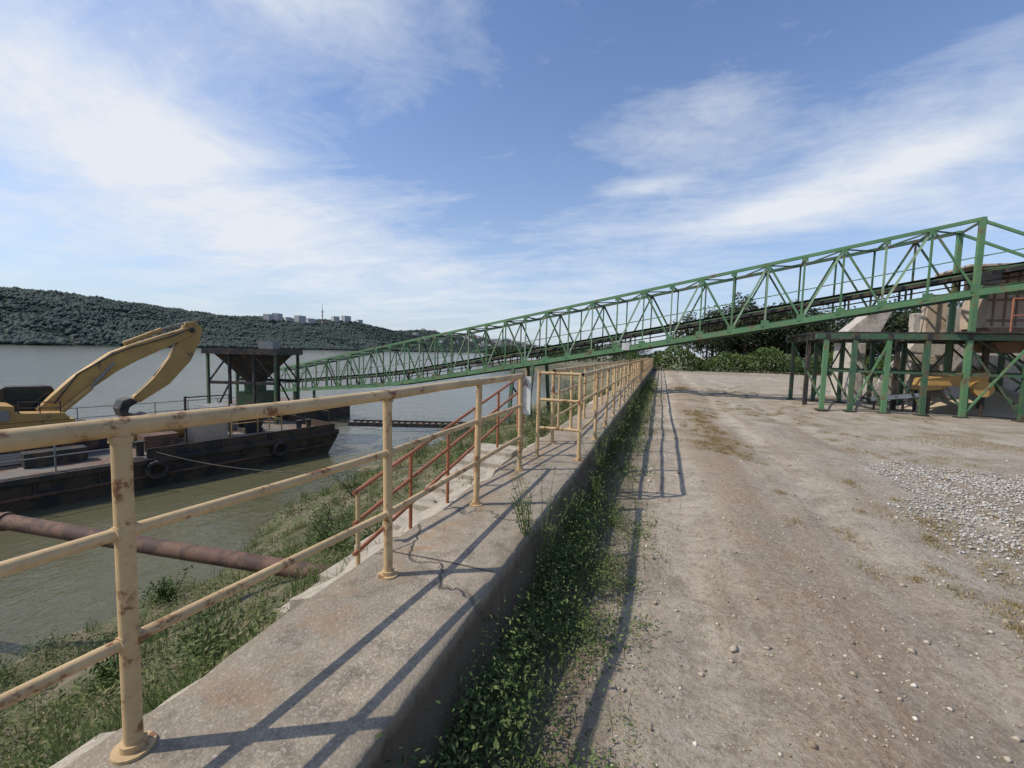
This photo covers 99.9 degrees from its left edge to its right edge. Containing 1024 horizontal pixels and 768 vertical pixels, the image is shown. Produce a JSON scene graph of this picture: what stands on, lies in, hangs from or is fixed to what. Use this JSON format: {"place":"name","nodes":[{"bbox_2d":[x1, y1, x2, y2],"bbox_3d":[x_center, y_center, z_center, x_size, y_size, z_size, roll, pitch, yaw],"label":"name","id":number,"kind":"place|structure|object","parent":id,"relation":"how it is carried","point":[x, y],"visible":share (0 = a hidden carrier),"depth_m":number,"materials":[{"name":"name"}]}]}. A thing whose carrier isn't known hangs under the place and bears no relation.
{"place":"outdoors","nodes":[
{"label":"outdoors","id":0,"kind":"place"},
{"bbox_2d":[0,297,509,352],"bbox_3d":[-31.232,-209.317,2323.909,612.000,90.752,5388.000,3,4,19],"label":"wooded hill","id":1,"kind":"structure","parent":0,"point":[39,313],"depth_m":604.51,"materials":[{"name":"green plant"}]},
{"bbox_2d":[0,286,528,352],"bbox_3d":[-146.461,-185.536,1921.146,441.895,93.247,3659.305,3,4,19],"label":"hill forest","id":2,"kind":"object","parent":1,"relation":"on","point":[16,329],"visible":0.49,"depth_m":705.77,"materials":[{"name":"green plant"}]},
{"bbox_2d":[0,345,626,670],"bbox_3d":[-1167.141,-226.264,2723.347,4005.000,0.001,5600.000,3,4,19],"label":"river water","id":3,"kind":"structure","parent":0,"point":[73,591],"depth_m":16.90,"materials":[{"name":"liquid"}]},
{"bbox_2d":[0,394,338,513],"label":"barge","id":4,"kind":"object","parent":3,"relation":"on","point":[32,480],"visible":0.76,"depth_m":16.54,"materials":[{"name":"paint"}]},
{"bbox_2d":[0,320,202,454],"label":"excavator","id":5,"kind":"object","parent":4,"relation":"on","point":[28,405],"visible":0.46,"depth_m":17.18,"materials":[{"name":"metal"}]},
{"bbox_2d":[201,341,302,423],"bbox_3d":[-14.436,-0.172,24.194,3.980,4.471,2.832,1,4,0],"label":"loading hopper","id":6,"kind":"object","parent":4,"relation":"on","point":[254,368],"visible":0.94,"depth_m":23.35,"materials":[{"name":"grey metal"}]},
{"bbox_2d":[157,452,445,472],"bbox_3d":[-7.470,2.418,13.887,11.903,1.072,0.024,3,4,19],"label":"mooring rope","id":7,"kind":"object","parent":4,"relation":"attached to","point":[293,472],"visible":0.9,"depth_m":13.91,"materials":[{"name":"fabric"}]},
{"bbox_2d":[337,419,510,431],"bbox_3d":[-4.513,1.819,20.245,9.504,1.071,0.024,3,4,19],"label":"mooring rope","id":8,"kind":"object","parent":4,"relation":"attached to","point":[408,431],"visible":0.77,"depth_m":20.40,"materials":[{"name":"fabric"}]},
{"bbox_2d":[218,384,349,420],"bbox_3d":[-17.365,1.388,32.843,8.000,2.500,5.000,3,4,19],"label":"support pontoon","id":9,"kind":"object","parent":3,"relation":"on","point":[331,413],"visible":0.21,"depth_m":31.93,"materials":[{"name":"paint"}]},
{"bbox_2d":[0,356,1023,767],"bbox_3d":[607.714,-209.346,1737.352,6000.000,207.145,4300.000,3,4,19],"label":"ground","id":10,"kind":"structure","parent":0,"point":[820,708],"depth_m":3.19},
{"bbox_2d":[76,635,152,696],"bbox_3d":[-4.590,3.312,4.961,0.762,0.573,0.579,2,4,10],"label":"shrub","id":11,"kind":"object","parent":10,"relation":"on","point":[104,669],"visible":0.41,"depth_m":4.89,"materials":[{"name":"green plant"}]},
{"bbox_2d":[0,512,329,578],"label":"rusty pipe","id":12,"kind":"object","parent":10,"relation":"on","point":[202,554],"visible":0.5,"depth_m":5.94,"materials":[{"name":"metal"}]},
{"bbox_2d":[139,565,192,603],"bbox_3d":[-6.417,3.822,8.053,0.670,0.628,0.872,3,4,19],"label":"shrub","id":13,"kind":"object","parent":10,"relation":"on","point":[161,590],"visible":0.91,"depth_m":7.96,"materials":[{"name":"green plant"}]},
{"bbox_2d":[161,606,256,677],"bbox_3d":[-2.614,2.322,3.840,0.694,0.604,0.771,1,4,-1],"label":"shrub","id":14,"kind":"object","parent":10,"relation":"on","point":[202,636],"visible":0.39,"depth_m":3.74,"materials":[{"name":"green plant"}]},
{"bbox_2d":[0,401,591,767],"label":"bank grass","id":15,"kind":"structure","parent":10,"relation":"on","point":[150,703],"depth_m":4.78,"materials":[{"name":"green plant"}]},
{"bbox_2d":[0,380,622,767],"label":"bank vegetation","id":16,"kind":"object","parent":10,"relation":"on","point":[158,669],"visible":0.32,"depth_m":5.19,"materials":[{"name":"green plant"}]},
{"bbox_2d":[49,397,600,767],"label":"broken concrete slab","id":17,"kind":"structure","parent":10,"relation":"on","point":[301,598],"depth_m":2.80,"materials":[{"name":"grey concrete"}]},
{"bbox_2d":[305,492,362,530],"bbox_3d":[-4.151,3.024,9.864,1.192,0.901,1.273,5,6,43],"label":"shrub","id":18,"kind":"object","parent":10,"relation":"on","point":[327,514],"visible":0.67,"depth_m":9.92,"materials":[{"name":"green plant"}]},
{"bbox_2d":[301,505,367,551],"bbox_3d":[-3.059,2.573,7.572,0.848,0.904,1.182,8,8,58],"label":"shrub","id":19,"kind":"object","parent":10,"relation":"on","point":[324,531],"visible":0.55,"depth_m":7.43,"materials":[{"name":"green plant"}]},
{"bbox_2d":[328,466,367,495],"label":"shrub","id":20,"kind":"object","parent":10,"relation":"on","point":[349,487],"visible":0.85,"depth_m":12.81,"materials":[{"name":"green plant"}]},
{"bbox_2d":[64,366,653,767],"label":"concrete quay wall","id":21,"kind":"structure","parent":10,"relation":"on","point":[343,670],"depth_m":1.84,"materials":[{"name":"grey concrete"}]},
{"bbox_2d":[0,373,524,765],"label":"pipe railing","id":22,"kind":"object","parent":21,"relation":"on","point":[137,742],"visible":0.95,"depth_m":1.32,"materials":[{"name":"beige metal"}]},
{"bbox_2d":[523,370,530,422],"bbox_3d":[0.143,0.138,4.532,0.120,0.560,0.038,3,4,19],"label":"warning sign","id":23,"kind":"object","parent":22,"relation":"attached to","point":[526,394],"visible":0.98,"depth_m":4.51,"materials":[{"name":"white metal"}]},
{"bbox_2d":[507,472,536,538],"bbox_3d":[0.077,0.838,2.970,0.201,0.455,0.232,-3,6,-44],"label":"weed plant","id":24,"kind":"object","parent":21,"relation":"on","point":[525,524],"visible":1,"depth_m":2.95,"materials":[{"name":"green plant"}]},
{"bbox_2d":[535,371,581,455],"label":"railing gate","id":25,"kind":"structure","parent":21,"relation":"on","point":[538,426],"depth_m":5.13,"materials":[{"name":"beige metal"}]},
{"bbox_2d":[548,357,648,443],"bbox_3d":[8.438,-1.171,28.599,0.110,1.056,48.210,3,4,19],"label":"pipe railing","id":26,"kind":"object","parent":21,"relation":"on","point":[570,388],"visible":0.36,"depth_m":7.77,"materials":[{"name":"beige metal"}]},
{"bbox_2d":[574,358,653,460],"bbox_3d":[8.881,-1.139,28.320,0.110,1.056,49.510,3,4,19],"label":"pipe railing","id":27,"kind":"object","parent":21,"relation":"on","point":[645,368],"visible":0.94,"depth_m":7.46,"materials":[{"name":"beige metal"}]},
{"bbox_2d":[349,519,382,549],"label":"shrub","id":28,"kind":"object","parent":10,"relation":"on","point":[366,536],"visible":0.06,"depth_m":4.51,"materials":[{"name":"green plant"}]},
{"bbox_2d":[277,373,524,619],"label":"quay stairs","id":29,"kind":"structure","parent":10,"relation":"on","point":[402,517],"depth_m":4.11,"materials":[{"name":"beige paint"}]},
{"bbox_2d":[346,419,470,428],"bbox_3d":[-5.428,2.140,23.023,6.477,0.250,1.000,1,4,-3],"label":"gangway","id":30,"kind":"object","parent":10,"relation":"on","point":[398,423],"visible":0.81,"depth_m":22.61,"materials":[{"name":"metal"}]},
{"bbox_2d":[263,313,555,351],"bbox_3d":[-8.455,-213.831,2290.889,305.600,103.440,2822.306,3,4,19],"label":"distant town","id":31,"kind":"object","parent":10,"relation":"on","point":[297,318],"visible":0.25,"depth_m":1235.85},
{"bbox_2d":[402,430,433,457],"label":"shrub","id":32,"kind":"object","parent":10,"relation":"on","point":[416,456],"visible":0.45,"depth_m":17.97,"materials":[{"name":"green plant"}]},
{"bbox_2d":[433,419,465,441],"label":"shrub","id":33,"kind":"object","parent":10,"relation":"on","point":[450,434],"visible":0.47,"depth_m":21.84,"materials":[{"name":"green plant"}]},
{"bbox_2d":[450,440,473,459],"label":"shrub","id":34,"kind":"object","parent":10,"relation":"on","point":[459,451],"visible":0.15,"depth_m":10.60,"materials":[{"name":"green plant"}]},
{"bbox_2d":[446,420,490,451],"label":"shrub","id":35,"kind":"object","parent":10,"relation":"on","point":[466,439],"visible":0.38,"depth_m":15.05,"materials":[{"name":"green plant"}]},
{"bbox_2d":[506,363,549,424],"bbox_3d":[0.933,0.704,22.793,1.299,3.693,2.903,4,5,29],"label":"conveyor trestle","id":36,"kind":"object","parent":10,"relation":"on","point":[530,373],"visible":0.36,"depth_m":22.14,"materials":[{"name":"green metal"}]},
{"bbox_2d":[375,373,682,767],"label":"weeds","id":37,"kind":"object","parent":10,"relation":"on","point":[576,549],"visible":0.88,"depth_m":2.49,"materials":[{"name":"green plant"}]},
{"bbox_2d":[527,403,560,436],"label":"shrub","id":38,"kind":"object","parent":10,"relation":"on","point":[546,420],"visible":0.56,"depth_m":11.92,"materials":[{"name":"green plant"}]},
{"bbox_2d":[512,453,577,586],"bbox_3d":[0.228,1.006,3.095,0.401,0.948,0.523,1,4,-12],"label":"weed plant","id":39,"kind":"object","parent":10,"relation":"on","point":[543,550],"visible":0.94,"depth_m":3.14,"materials":[{"name":"green plant"}]},
{"bbox_2d":[555,385,575,415],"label":"shrub","id":40,"kind":"object","parent":10,"relation":"on","point":[565,404],"visible":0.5,"depth_m":16.25,"materials":[{"name":"green plant"}]},
{"bbox_2d":[556,375,583,403],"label":"shrub","id":41,"kind":"object","parent":10,"relation":"on","point":[569,392],"visible":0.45,"depth_m":21.23,"materials":[{"name":"green plant"}]},
{"bbox_2d":[487,344,661,363],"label":"riverside bushes","id":42,"kind":"object","parent":10,"relation":"on","point":[616,357],"visible":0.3,"depth_m":98.11,"materials":[{"name":"green plant"}]},
{"bbox_2d":[560,487,589,539],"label":"weed plant","id":43,"kind":"object","parent":10,"relation":"on","point":[572,513],"visible":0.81,"depth_m":3.91,"materials":[{"name":"green plant"}]},
{"bbox_2d":[587,469,602,511],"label":"weed plant","id":44,"kind":"object","parent":10,"relation":"on","point":[594,490],"visible":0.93,"depth_m":4.64,"materials":[{"name":"green plant"}]},
{"bbox_2d":[581,431,609,488],"bbox_3d":[1.027,0.960,5.454,0.382,0.731,0.288,3,4,19],"label":"weed plant","id":45,"kind":"object","parent":10,"relation":"on","point":[597,468],"visible":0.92,"depth_m":5.44,"materials":[{"name":"green plant"}]},
{"bbox_2d":[594,416,613,469],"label":"weed plant","id":46,"kind":"object","parent":10,"relation":"on","point":[601,458],"visible":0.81,"depth_m":6.28,"materials":[{"name":"green plant"}]},
{"bbox_2d":[606,423,623,457],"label":"weed plant","id":47,"kind":"object","parent":10,"relation":"on","point":[611,449],"visible":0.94,"depth_m":7.09,"materials":[{"name":"green plant"}]},
{"bbox_2d":[612,406,629,443],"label":"weed plant","id":48,"kind":"object","parent":10,"relation":"on","point":[618,429],"visible":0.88,"depth_m":8.05,"materials":[{"name":"green plant"}]},
{"bbox_2d":[625,393,635,425],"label":"weed plant","id":49,"kind":"object","parent":10,"relation":"on","point":[630,408],"visible":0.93,"depth_m":10.22,"materials":[{"name":"green plant"}]},
{"bbox_2d":[629,386,639,406],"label":"weed plant","id":50,"kind":"object","parent":10,"relation":"on","point":[635,399],"visible":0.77,"depth_m":13.49,"materials":[{"name":"green plant"}]},
{"bbox_2d":[628,392,640,415],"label":"weed plant","id":51,"kind":"object","parent":10,"relation":"on","point":[633,403],"visible":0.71,"depth_m":11.60,"materials":[{"name":"green plant"}]},
{"bbox_2d":[280,216,1023,415],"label":"conveyor bridge","id":52,"kind":"structure","parent":10,"relation":"on","point":[975,293],"depth_m":17.66,"materials":[{"name":"green metal"}]},
{"bbox_2d":[477,291,961,371],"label":"tree line","id":53,"kind":"object","parent":10,"relation":"on","point":[897,321],"visible":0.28,"depth_m":54.70,"materials":[{"name":"green plant"}]},
{"bbox_2d":[625,345,893,377],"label":"hedge","id":54,"kind":"object","parent":10,"relation":"on","point":[693,359],"visible":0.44,"depth_m":49.99,"materials":[{"name":"green plant"}]},
{"bbox_2d":[536,407,1023,767],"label":"pebbles","id":55,"kind":"object","parent":10,"relation":"on","point":[812,744],"visible":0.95,"depth_m":2.84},
{"bbox_2d":[785,298,1023,421],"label":"steel platform","id":56,"kind":"structure","parent":10,"relation":"on","point":[926,339],"depth_m":14.17,"materials":[{"name":"green paint"}]},
{"bbox_2d":[830,263,1023,402],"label":"concrete bunker","id":57,"kind":"object","parent":10,"relation":"on","point":[994,313],"visible":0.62,"depth_m":16.58,"materials":[{"name":"beige concrete"}]},
{"bbox_2d":[861,371,994,416],"bbox_3d":[13.923,0.242,14.592,3.069,1.448,1.200,3,4,19],"label":"vibrating feeder","id":58,"kind":"object","parent":10,"relation":"on","point":[942,386],"visible":0.67,"depth_m":14.07,"materials":[{"name":"yellow painted steel"},{"name":"dark steel"},{"name":"rubber"}]},
{"bbox_2d":[861,460,1023,584],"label":"gravel patch","id":59,"kind":"object","parent":10,"relation":"on","point":[994,487],"visible":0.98,"depth_m":5.34,"materials":[{"name":"grey gravel"}]},
{"bbox_2d":[896,384,1019,417],"bbox_3d":[17.160,0.475,15.499,5.400,1.050,3.800,3,4,19],"label":"sand pile","id":60,"kind":"object","parent":10,"relation":"on","point":[996,404],"visible":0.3,"depth_m":14.81,"materials":[{"name":"beige sand"}]},
{"bbox_2d":[0,0,1023,358],"label":"sky","id":61,"kind":"structure","parent":0,"point":[441,166],"materials":[{"name":"blue"}]},
{"bbox_2d":[661,383,1023,673],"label":"dry grass","id":62,"kind":"structure","parent":0,"point":[698,414],"depth_m":5.37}
]}

